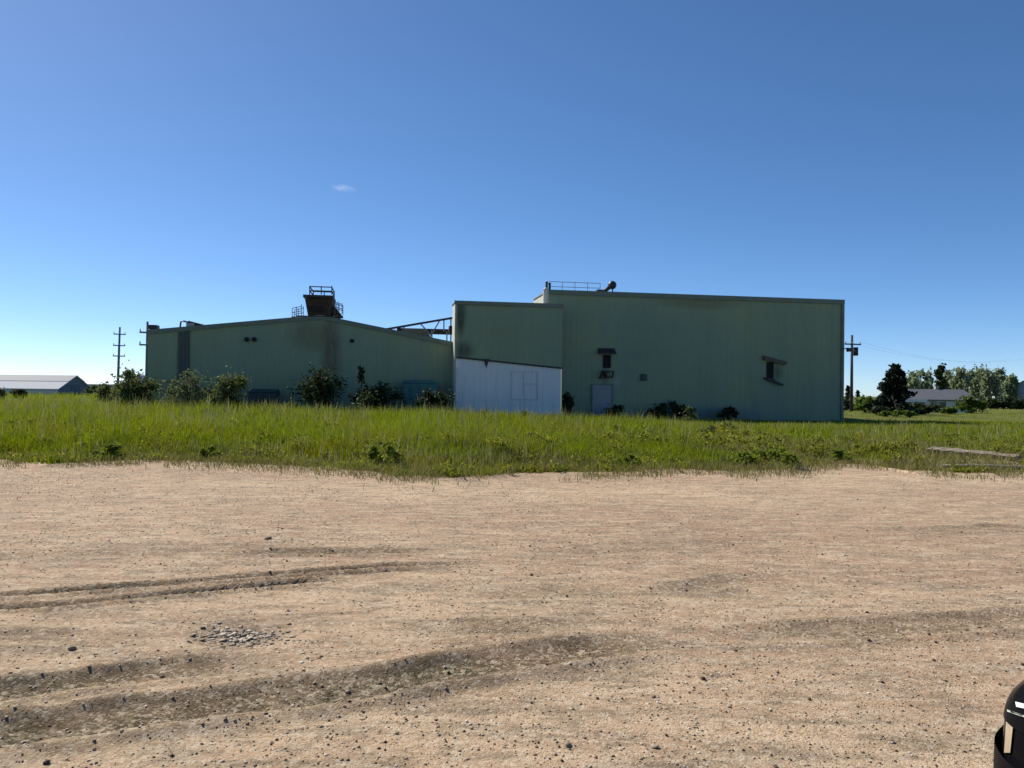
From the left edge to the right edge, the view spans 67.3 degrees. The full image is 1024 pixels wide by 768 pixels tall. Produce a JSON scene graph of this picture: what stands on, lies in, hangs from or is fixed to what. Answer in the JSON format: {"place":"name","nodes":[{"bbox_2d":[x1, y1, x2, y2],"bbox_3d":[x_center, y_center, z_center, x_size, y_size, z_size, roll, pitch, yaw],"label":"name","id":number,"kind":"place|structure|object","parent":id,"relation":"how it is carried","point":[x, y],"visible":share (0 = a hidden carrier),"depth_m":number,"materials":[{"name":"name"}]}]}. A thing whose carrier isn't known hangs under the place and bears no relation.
{"place":"outdoors","nodes":[
{"label":"outdoors","id":0,"kind":"place"},
{"bbox_2d":[0,393,1023,767],"bbox_3d":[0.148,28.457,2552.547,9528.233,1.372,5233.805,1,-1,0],"label":"ground","id":1,"kind":"structure","parent":0,"point":[96,593],"depth_m":5.45,"materials":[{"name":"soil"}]},
{"bbox_2d":[0,387,6,398],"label":"bush","id":2,"kind":"object","parent":1,"relation":"on","point":[2,392],"visible":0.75,"depth_m":79.73,"materials":[{"name":"green plant"}]},
{"bbox_2d":[9,389,27,398],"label":"bush","id":3,"kind":"object","parent":1,"relation":"on","point":[20,392],"visible":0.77,"depth_m":94.75,"materials":[{"name":"green plant"}]},
{"bbox_2d":[0,375,93,394],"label":"barn","id":4,"kind":"structure","parent":1,"relation":"on","point":[61,384],"depth_m":148.38,"materials":[{"name":"white metal"}]},
{"bbox_2d":[70,385,79,394],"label":"door","id":5,"kind":"structure","parent":4,"relation":"in","point":[74,389],"depth_m":150.01,"materials":[{"name":"grey metal"}]},
{"bbox_2d":[68,646,76,649],"bbox_3d":[-2.662,1.599,4.656,0.048,0.031,0.041,1,-1,0],"label":"stone","id":6,"kind":"object","parent":1,"relation":"on","point":[72,647],"visible":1,"depth_m":4.64,"materials":[{"name":"grey stone"}]},
{"bbox_2d":[83,382,111,396],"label":"bush","id":7,"kind":"object","parent":1,"relation":"on","point":[88,390],"visible":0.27,"depth_m":118.98,"materials":[{"name":"green plant"}]},
{"bbox_2d":[87,383,114,388],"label":"barn","id":8,"kind":"structure","parent":1,"relation":"on","point":[90,384],"depth_m":206.96,"materials":[{"name":"white metal"}]},
{"bbox_2d":[95,381,116,402],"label":"bush","id":9,"kind":"object","parent":1,"relation":"on","point":[102,392],"visible":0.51,"depth_m":59.41,"materials":[{"name":"green plant"}]},
{"bbox_2d":[90,442,129,459],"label":"weed plant","id":10,"kind":"object","parent":1,"relation":"on","point":[110,447],"visible":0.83,"depth_m":16.12,"materials":[{"name":"green plant"}]},
{"bbox_2d":[113,327,125,387],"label":"utility pole","id":11,"kind":"object","parent":1,"relation":"on","point":[118,355],"visible":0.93,"depth_m":94.97,"materials":[{"name":"brown wood"}]},
{"bbox_2d":[116,367,137,403],"bbox_3d":[-18.097,0.392,35.943,0.944,2.397,0.860,0,-1,34],"label":"sapling","id":12,"kind":"object","parent":1,"relation":"on","point":[127,389],"visible":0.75,"depth_m":35.83,"materials":[{"name":"green plant"}]},
{"bbox_2d":[103,360,167,406],"bbox_3d":[-18.198,0.239,37.132,3.016,2.783,3.663,1,-1,-36],"label":"bush","id":13,"kind":"object","parent":1,"relation":"on","point":[144,387],"visible":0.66,"depth_m":36.68,"materials":[{"name":"green plant"}]},
{"bbox_2d":[139,321,148,400],"bbox_3d":[-29.439,-1.329,61.984,1.200,7.428,0.330,1,-1,-34],"label":"utility pole","id":14,"kind":"object","parent":1,"relation":"on","point":[146,344],"visible":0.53,"depth_m":61.92,"materials":[{"name":"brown wood"}]},
{"bbox_2d":[0,621,351,671],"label":"broken stones","id":15,"kind":"object","parent":1,"relation":"on","point":[249,635],"visible":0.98,"depth_m":4.97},
{"bbox_2d":[156,362,211,407],"bbox_3d":[-14.803,0.286,35.175,2.897,2.631,2.614,0,-1,23],"label":"willow bush","id":16,"kind":"object","parent":1,"relation":"on","point":[184,390],"visible":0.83,"depth_m":34.81,"materials":[{"name":"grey plant"}]},
{"bbox_2d":[197,385,219,405],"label":"bush","id":17,"kind":"object","parent":1,"relation":"on","point":[210,391],"visible":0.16,"depth_m":35.92,"materials":[{"name":"green plant"}]},
{"bbox_2d":[197,444,224,457],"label":"weed plant","id":18,"kind":"object","parent":1,"relation":"on","point":[209,450],"visible":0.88,"depth_m":16.37,"materials":[{"name":"green plant"}]},
{"bbox_2d":[202,365,255,412],"bbox_3d":[-12.310,0.361,33.484,2.134,2.360,2.169,1,-1,1],"label":"bush","id":19,"kind":"object","parent":1,"relation":"on","point":[226,386],"visible":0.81,"depth_m":33.12,"materials":[{"name":"green plant"}]},
{"bbox_2d":[248,389,279,407],"bbox_3d":[-12.816,0.991,39.729,1.468,1.460,1.150,1,-1,-9],"label":"dumpster","id":20,"kind":"object","parent":1,"relation":"on","point":[256,395],"visible":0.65,"depth_m":39.25,"materials":[{"name":"green paint"}]},
{"bbox_2d":[283,397,294,411],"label":"weed plant","id":21,"kind":"object","parent":1,"relation":"on","point":[293,403],"visible":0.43,"depth_m":33.97,"materials":[{"name":"green plant"}]},
{"bbox_2d":[146,315,452,411],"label":"warehouse","id":22,"kind":"structure","parent":1,"relation":"on","point":[279,353],"depth_m":40.76,"materials":[{"name":"green metal"}]},
{"bbox_2d":[148,325,159,328],"bbox_3d":[-18.701,-2.915,40.178,0.396,0.317,0.600,1,-1,-9],"label":"roof fan","id":23,"kind":"object","parent":22,"relation":"on","point":[153,326],"visible":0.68,"depth_m":39.89},
{"bbox_2d":[179,320,203,326],"bbox_3d":[-16.854,-3.114,40.487,1.264,0.471,0.400,1,-1,-9],"label":"roof pipe","id":24,"kind":"object","parent":22,"relation":"on","point":[189,323],"visible":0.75,"depth_m":40.38,"materials":[{"name":"metal"}]},
{"bbox_2d":[292,286,342,318],"bbox_3d":[-10.549,-4.377,42.052,2.608,1.749,2.400,1,-1,-9],"label":"rusty hopper","id":25,"kind":"object","parent":22,"relation":"on","point":[324,304],"visible":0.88,"depth_m":41.17,"materials":[{"name":"metal"}]},
{"bbox_2d":[388,317,451,340],"bbox_3d":[-5.260,-3.076,43.591,4.036,1.568,0.925,1,-1,-9],"label":"conveyor","id":26,"kind":"object","parent":22,"relation":"on","point":[429,332],"visible":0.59,"depth_m":43.52,"materials":[{"name":"metal"}]},
{"bbox_2d":[288,362,350,410],"bbox_3d":[-9.583,0.342,37.713,3.489,2.822,2.928,1,-1,12],"label":"bush","id":27,"kind":"object","parent":1,"relation":"on","point":[319,389],"visible":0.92,"depth_m":37.33,"materials":[{"name":"green plant"}]},
{"bbox_2d":[348,365,370,406],"bbox_3d":[-7.570,0.419,38.530,1.050,2.814,0.961,1,-1,10],"label":"sapling","id":28,"kind":"object","parent":1,"relation":"on","point":[361,377],"visible":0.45,"depth_m":38.44,"materials":[{"name":"green plant"}]},
{"bbox_2d":[344,380,407,413],"bbox_3d":[-6.851,0.800,37.984,3.028,2.007,4.088,1,-1,-23],"label":"bush","id":29,"kind":"object","parent":1,"relation":"on","point":[376,395],"visible":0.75,"depth_m":37.57,"materials":[{"name":"green plant"}]},
{"bbox_2d":[364,441,403,462],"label":"weed plant","id":30,"kind":"object","parent":1,"relation":"on","point":[373,453],"visible":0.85,"depth_m":15.37,"materials":[{"name":"green plant"}]},
{"bbox_2d":[402,380,436,410],"bbox_3d":[-4.928,0.825,40.889,1.818,2.047,1.250,1,-1,-9],"label":"dumpster","id":31,"kind":"object","parent":1,"relation":"on","point":[411,388],"visible":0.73,"depth_m":40.29,"materials":[{"name":"teal paint"}]},
{"bbox_2d":[405,387,456,412],"bbox_3d":[-3.851,0.938,37.329,2.651,1.815,1.886,0,-1,26],"label":"bush","id":32,"kind":"object","parent":1,"relation":"on","point":[432,399],"visible":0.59,"depth_m":37.32,"materials":[{"name":"green plant"}]},
{"bbox_2d":[452,300,563,415],"bbox_3d":[-0.304,-0.973,42.078,5.942,6.813,1.950,1,-1,-9],"label":"annex","id":33,"kind":"object","parent":1,"relation":"on","point":[506,355],"visible":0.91,"depth_m":41.25,"materials":[{"name":"green"}]},
{"bbox_2d":[543,288,548,302],"bbox_3d":[1.881,-4.845,42.904,0.322,1.061,0.330,1,-1,-9],"label":"roof tank","id":34,"kind":"object","parent":33,"relation":"on","point":[545,295],"visible":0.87,"depth_m":42.77,"materials":[{"name":"white metal"}]},
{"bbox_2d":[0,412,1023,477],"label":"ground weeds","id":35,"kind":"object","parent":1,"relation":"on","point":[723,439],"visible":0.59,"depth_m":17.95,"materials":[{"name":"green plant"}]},
{"bbox_2d":[561,391,574,415],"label":"bush","id":36,"kind":"object","parent":1,"relation":"on","point":[568,401],"visible":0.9,"depth_m":41.92,"materials":[{"name":"green plant"}]},
{"bbox_2d":[565,741,570,746],"bbox_3d":[0.253,1.627,3.474,0.031,0.019,0.041,1,-1,0],"label":"stone","id":37,"kind":"object","parent":1,"relation":"on","point":[567,743],"visible":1,"depth_m":3.46,"materials":[{"name":"grey stone"}]},
{"bbox_2d":[604,404,624,417],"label":"bush","id":38,"kind":"object","parent":1,"relation":"on","point":[617,409],"visible":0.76,"depth_m":42.26,"materials":[{"name":"green plant"}]},
{"bbox_2d":[617,453,643,465],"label":"weed plant","id":39,"kind":"object","parent":1,"relation":"on","point":[626,459],"visible":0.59,"depth_m":15.98,"materials":[{"name":"green plant"}]},
{"bbox_2d":[647,399,696,419],"bbox_3d":[9.073,1.488,43.214,3.082,1.243,2.661,1,-1,-8],"label":"bush","id":40,"kind":"object","parent":1,"relation":"on","point":[661,410],"visible":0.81,"depth_m":43.01,"materials":[{"name":"green plant"}]},
{"bbox_2d":[682,405,699,421],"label":"weed plant","id":41,"kind":"object","parent":1,"relation":"on","point":[690,414],"visible":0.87,"depth_m":37.92,"materials":[{"name":"green plant"}]},
{"bbox_2d":[533,281,852,420],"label":"warehouse","id":42,"kind":"structure","parent":1,"relation":"on","point":[751,358],"depth_m":44.78,"materials":[{"name":"green metal"}]},
{"bbox_2d":[591,384,612,416],"bbox_3d":[5.115,1.155,43.680,1.248,2.323,0.070,1,-1,-9],"label":"door","id":43,"kind":"structure","parent":42,"relation":"in","point":[601,394],"depth_m":43.67,"materials":[{"name":"grey paint"}]},
{"bbox_2d":[596,281,616,291],"bbox_3d":[5.433,-5.521,44.143,1.072,0.789,0.730,1,-1,-9],"label":"roof spout","id":44,"kind":"object","parent":42,"relation":"on","point":[612,285],"visible":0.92,"depth_m":43.96,"materials":[{"name":"metal"}]},
{"bbox_2d":[698,425,715,434],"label":"weed plant","id":45,"kind":"object","parent":1,"relation":"on","point":[710,427],"visible":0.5,"depth_m":23.85,"materials":[{"name":"green plant"}]},
{"bbox_2d":[716,405,739,420],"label":"bush","id":46,"kind":"object","parent":1,"relation":"on","point":[725,411],"visible":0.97,"depth_m":43.82,"materials":[{"name":"green plant"}]},
{"bbox_2d":[721,421,736,430],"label":"weed plant","id":47,"kind":"object","parent":1,"relation":"on","point":[729,424],"visible":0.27,"depth_m":25.84,"materials":[{"name":"green plant"}]},
{"bbox_2d":[724,449,759,464],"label":"weed plant","id":48,"kind":"object","parent":1,"relation":"on","point":[744,456],"visible":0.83,"depth_m":16.10,"materials":[{"name":"green plant"}]},
{"bbox_2d":[752,443,799,464],"bbox_3d":[5.808,1.554,16.541,1.130,0.542,1.163,1,-1,-35],"label":"weed plant","id":49,"kind":"object","parent":1,"relation":"on","point":[788,457],"visible":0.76,"depth_m":16.54,"materials":[{"name":"green plant"}]},
{"bbox_2d":[829,448,855,460],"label":"weed plant","id":50,"kind":"object","parent":1,"relation":"on","point":[839,453],"visible":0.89,"depth_m":17.78,"materials":[{"name":"green plant"}]},
{"bbox_2d":[844,385,853,410],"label":"spruce tree","id":51,"kind":"object","parent":1,"relation":"on","point":[847,401],"visible":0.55,"depth_m":99.83,"materials":[{"name":"green plant"}]},
{"bbox_2d":[853,390,861,410],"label":"spruce tree","id":52,"kind":"object","parent":1,"relation":"on","point":[857,392],"visible":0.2,"depth_m":103.91,"materials":[{"name":"green plant"}]},
{"bbox_2d":[853,404,870,412],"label":"bush","id":53,"kind":"object","parent":1,"relation":"on","point":[858,407],"visible":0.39,"depth_m":70.06,"materials":[{"name":"green plant"}]},
{"bbox_2d":[853,394,876,410],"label":"bush","id":54,"kind":"object","parent":1,"relation":"on","point":[867,400],"visible":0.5,"depth_m":91.41,"materials":[{"name":"green plant"}]},
{"bbox_2d":[870,405,890,413],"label":"bush","id":55,"kind":"object","parent":1,"relation":"on","point":[878,409],"visible":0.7,"depth_m":59.66,"materials":[{"name":"green plant"}]},
{"bbox_2d":[860,363,921,415],"bbox_3d":[30.830,0.667,61.980,4.122,4.805,4.580,1,-1,-42],"label":"spruce tree","id":56,"kind":"object","parent":1,"relation":"on","point":[895,394],"visible":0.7,"depth_m":61.62,"materials":[{"name":"green plant"}]},
{"bbox_2d":[877,409,915,416],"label":"bush","id":57,"kind":"object","parent":1,"relation":"on","point":[894,413],"visible":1,"depth_m":55.74,"materials":[{"name":"green plant"}]},
{"bbox_2d":[906,370,920,388],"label":"poplar tree","id":58,"kind":"object","parent":1,"relation":"on","point":[912,382],"visible":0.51,"depth_m":146.24,"materials":[{"name":"green plant"}]},
{"bbox_2d":[916,368,931,388],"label":"poplar tree","id":59,"kind":"object","parent":1,"relation":"on","point":[921,373],"visible":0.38,"depth_m":174.32,"materials":[{"name":"green plant"}]},
{"bbox_2d":[909,402,941,414],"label":"bush","id":60,"kind":"object","parent":1,"relation":"on","point":[926,409],"visible":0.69,"depth_m":65.59,"materials":[{"name":"green plant"}]},
{"bbox_2d":[874,386,979,412],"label":"house","id":61,"kind":"structure","parent":1,"relation":"on","point":[936,395],"depth_m":105.74,"materials":[{"name":"beige"}]},
{"bbox_2d":[938,401,946,408],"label":"window frame","id":62,"kind":"structure","parent":61,"relation":"in","point":[943,403],"depth_m":104.88,"materials":[{"name":"white metal"}]},
{"bbox_2d":[921,367,935,388],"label":"poplar tree","id":63,"kind":"object","parent":1,"relation":"on","point":[931,379],"visible":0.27,"depth_m":202.90,"materials":[{"name":"green plant"}]},
{"bbox_2d":[844,335,1013,410],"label":"utility pole","id":64,"kind":"object","parent":1,"relation":"on","point":[854,352],"visible":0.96,"depth_m":77.90,"materials":[{"name":"brown wood"}]},
{"bbox_2d":[933,363,947,388],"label":"poplar tree","id":65,"kind":"object","parent":1,"relation":"on","point":[939,371],"visible":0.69,"depth_m":160.54,"materials":[{"name":"green plant"}]},
{"bbox_2d":[934,405,957,413],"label":"bush","id":66,"kind":"object","parent":1,"relation":"on","point":[949,410],"visible":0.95,"depth_m":67.34,"materials":[{"name":"green plant"}]},
{"bbox_2d":[943,369,952,388],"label":"poplar tree","id":67,"kind":"object","parent":1,"relation":"on","point":[947,373],"visible":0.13,"depth_m":188.45,"materials":[{"name":"green plant"}]},
{"bbox_2d":[940,432,961,438],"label":"weed plant","id":68,"kind":"object","parent":1,"relation":"on","point":[949,435],"visible":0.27,"depth_m":24.82,"materials":[{"name":"green plant"}]},
{"bbox_2d":[948,365,972,392],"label":"poplar tree","id":69,"kind":"object","parent":1,"relation":"on","point":[960,380],"visible":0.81,"depth_m":146.45,"materials":[{"name":"green plant"}]},
{"bbox_2d":[952,394,988,413],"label":"bush","id":70,"kind":"object","parent":1,"relation":"on","point":[970,404],"visible":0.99,"depth_m":71.63,"materials":[{"name":"green plant"}]},
{"bbox_2d":[926,446,1019,459],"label":"concrete slab","id":71,"kind":"structure","parent":1,"relation":"on","point":[1004,455],"depth_m":18.13,"materials":[{"name":"grey concrete"}]},
{"bbox_2d":[965,368,980,399],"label":"poplar tree","id":72,"kind":"object","parent":1,"relation":"on","point":[974,379],"visible":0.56,"depth_m":174.15,"materials":[{"name":"green plant"}]},
{"bbox_2d":[973,364,987,399],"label":"poplar tree","id":73,"kind":"object","parent":1,"relation":"on","point":[978,371],"visible":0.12,"depth_m":202.20,"materials":[{"name":"green plant"}]},
{"bbox_2d":[940,464,1023,469],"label":"fallen branch","id":74,"kind":"object","parent":1,"relation":"on","point":[976,465],"visible":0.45,"depth_m":16.35,"materials":[{"name":"wood"}]},
{"bbox_2d":[977,364,1002,399],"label":"poplar tree","id":75,"kind":"object","parent":1,"relation":"on","point":[989,381],"visible":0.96,"depth_m":160.71,"materials":[{"name":"green plant"}]},
{"bbox_2d":[992,365,1008,398],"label":"poplar tree","id":76,"kind":"object","parent":1,"relation":"on","point":[999,372],"visible":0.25,"depth_m":188.41,"materials":[{"name":"green plant"}]},
{"bbox_2d":[980,396,1023,409],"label":"hedge","id":77,"kind":"object","parent":1,"relation":"on","point":[1008,403],"visible":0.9,"depth_m":109.33,"materials":[{"name":"green plant"}]},
{"bbox_2d":[993,680,1023,767],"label":"parked car","id":78,"kind":"object","parent":1,"relation":"on","point":[1009,744],"visible":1,"depth_m":1.75,"materials":[{"name":"black paint"}]},
{"bbox_2d":[1001,373,1018,399],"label":"poplar tree","id":79,"kind":"object","parent":1,"relation":"on","point":[1010,384],"visible":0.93,"depth_m":146.49,"materials":[{"name":"green plant"}]},
{"bbox_2d":[998,380,1023,401],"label":"house","id":80,"kind":"structure","parent":1,"relation":"on","point":[1020,388],"depth_m":146.92,"materials":[{"name":"beige"}]},
{"bbox_2d":[0,387,1023,476],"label":"grass","id":81,"kind":"structure","parent":0,"point":[387,421],"depth_m":19.71,"materials":[{"name":"green plant"}]},
{"bbox_2d":[0,418,1023,491],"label":"dry grass","id":82,"kind":"structure","parent":0,"point":[740,467],"depth_m":15.84,"materials":[{"name":"green plant"}]},
{"bbox_2d":[0,0,1023,397],"label":"sky","id":83,"kind":"structure","parent":0,"point":[164,163],"materials":[{"name":"blue"}]}
]}

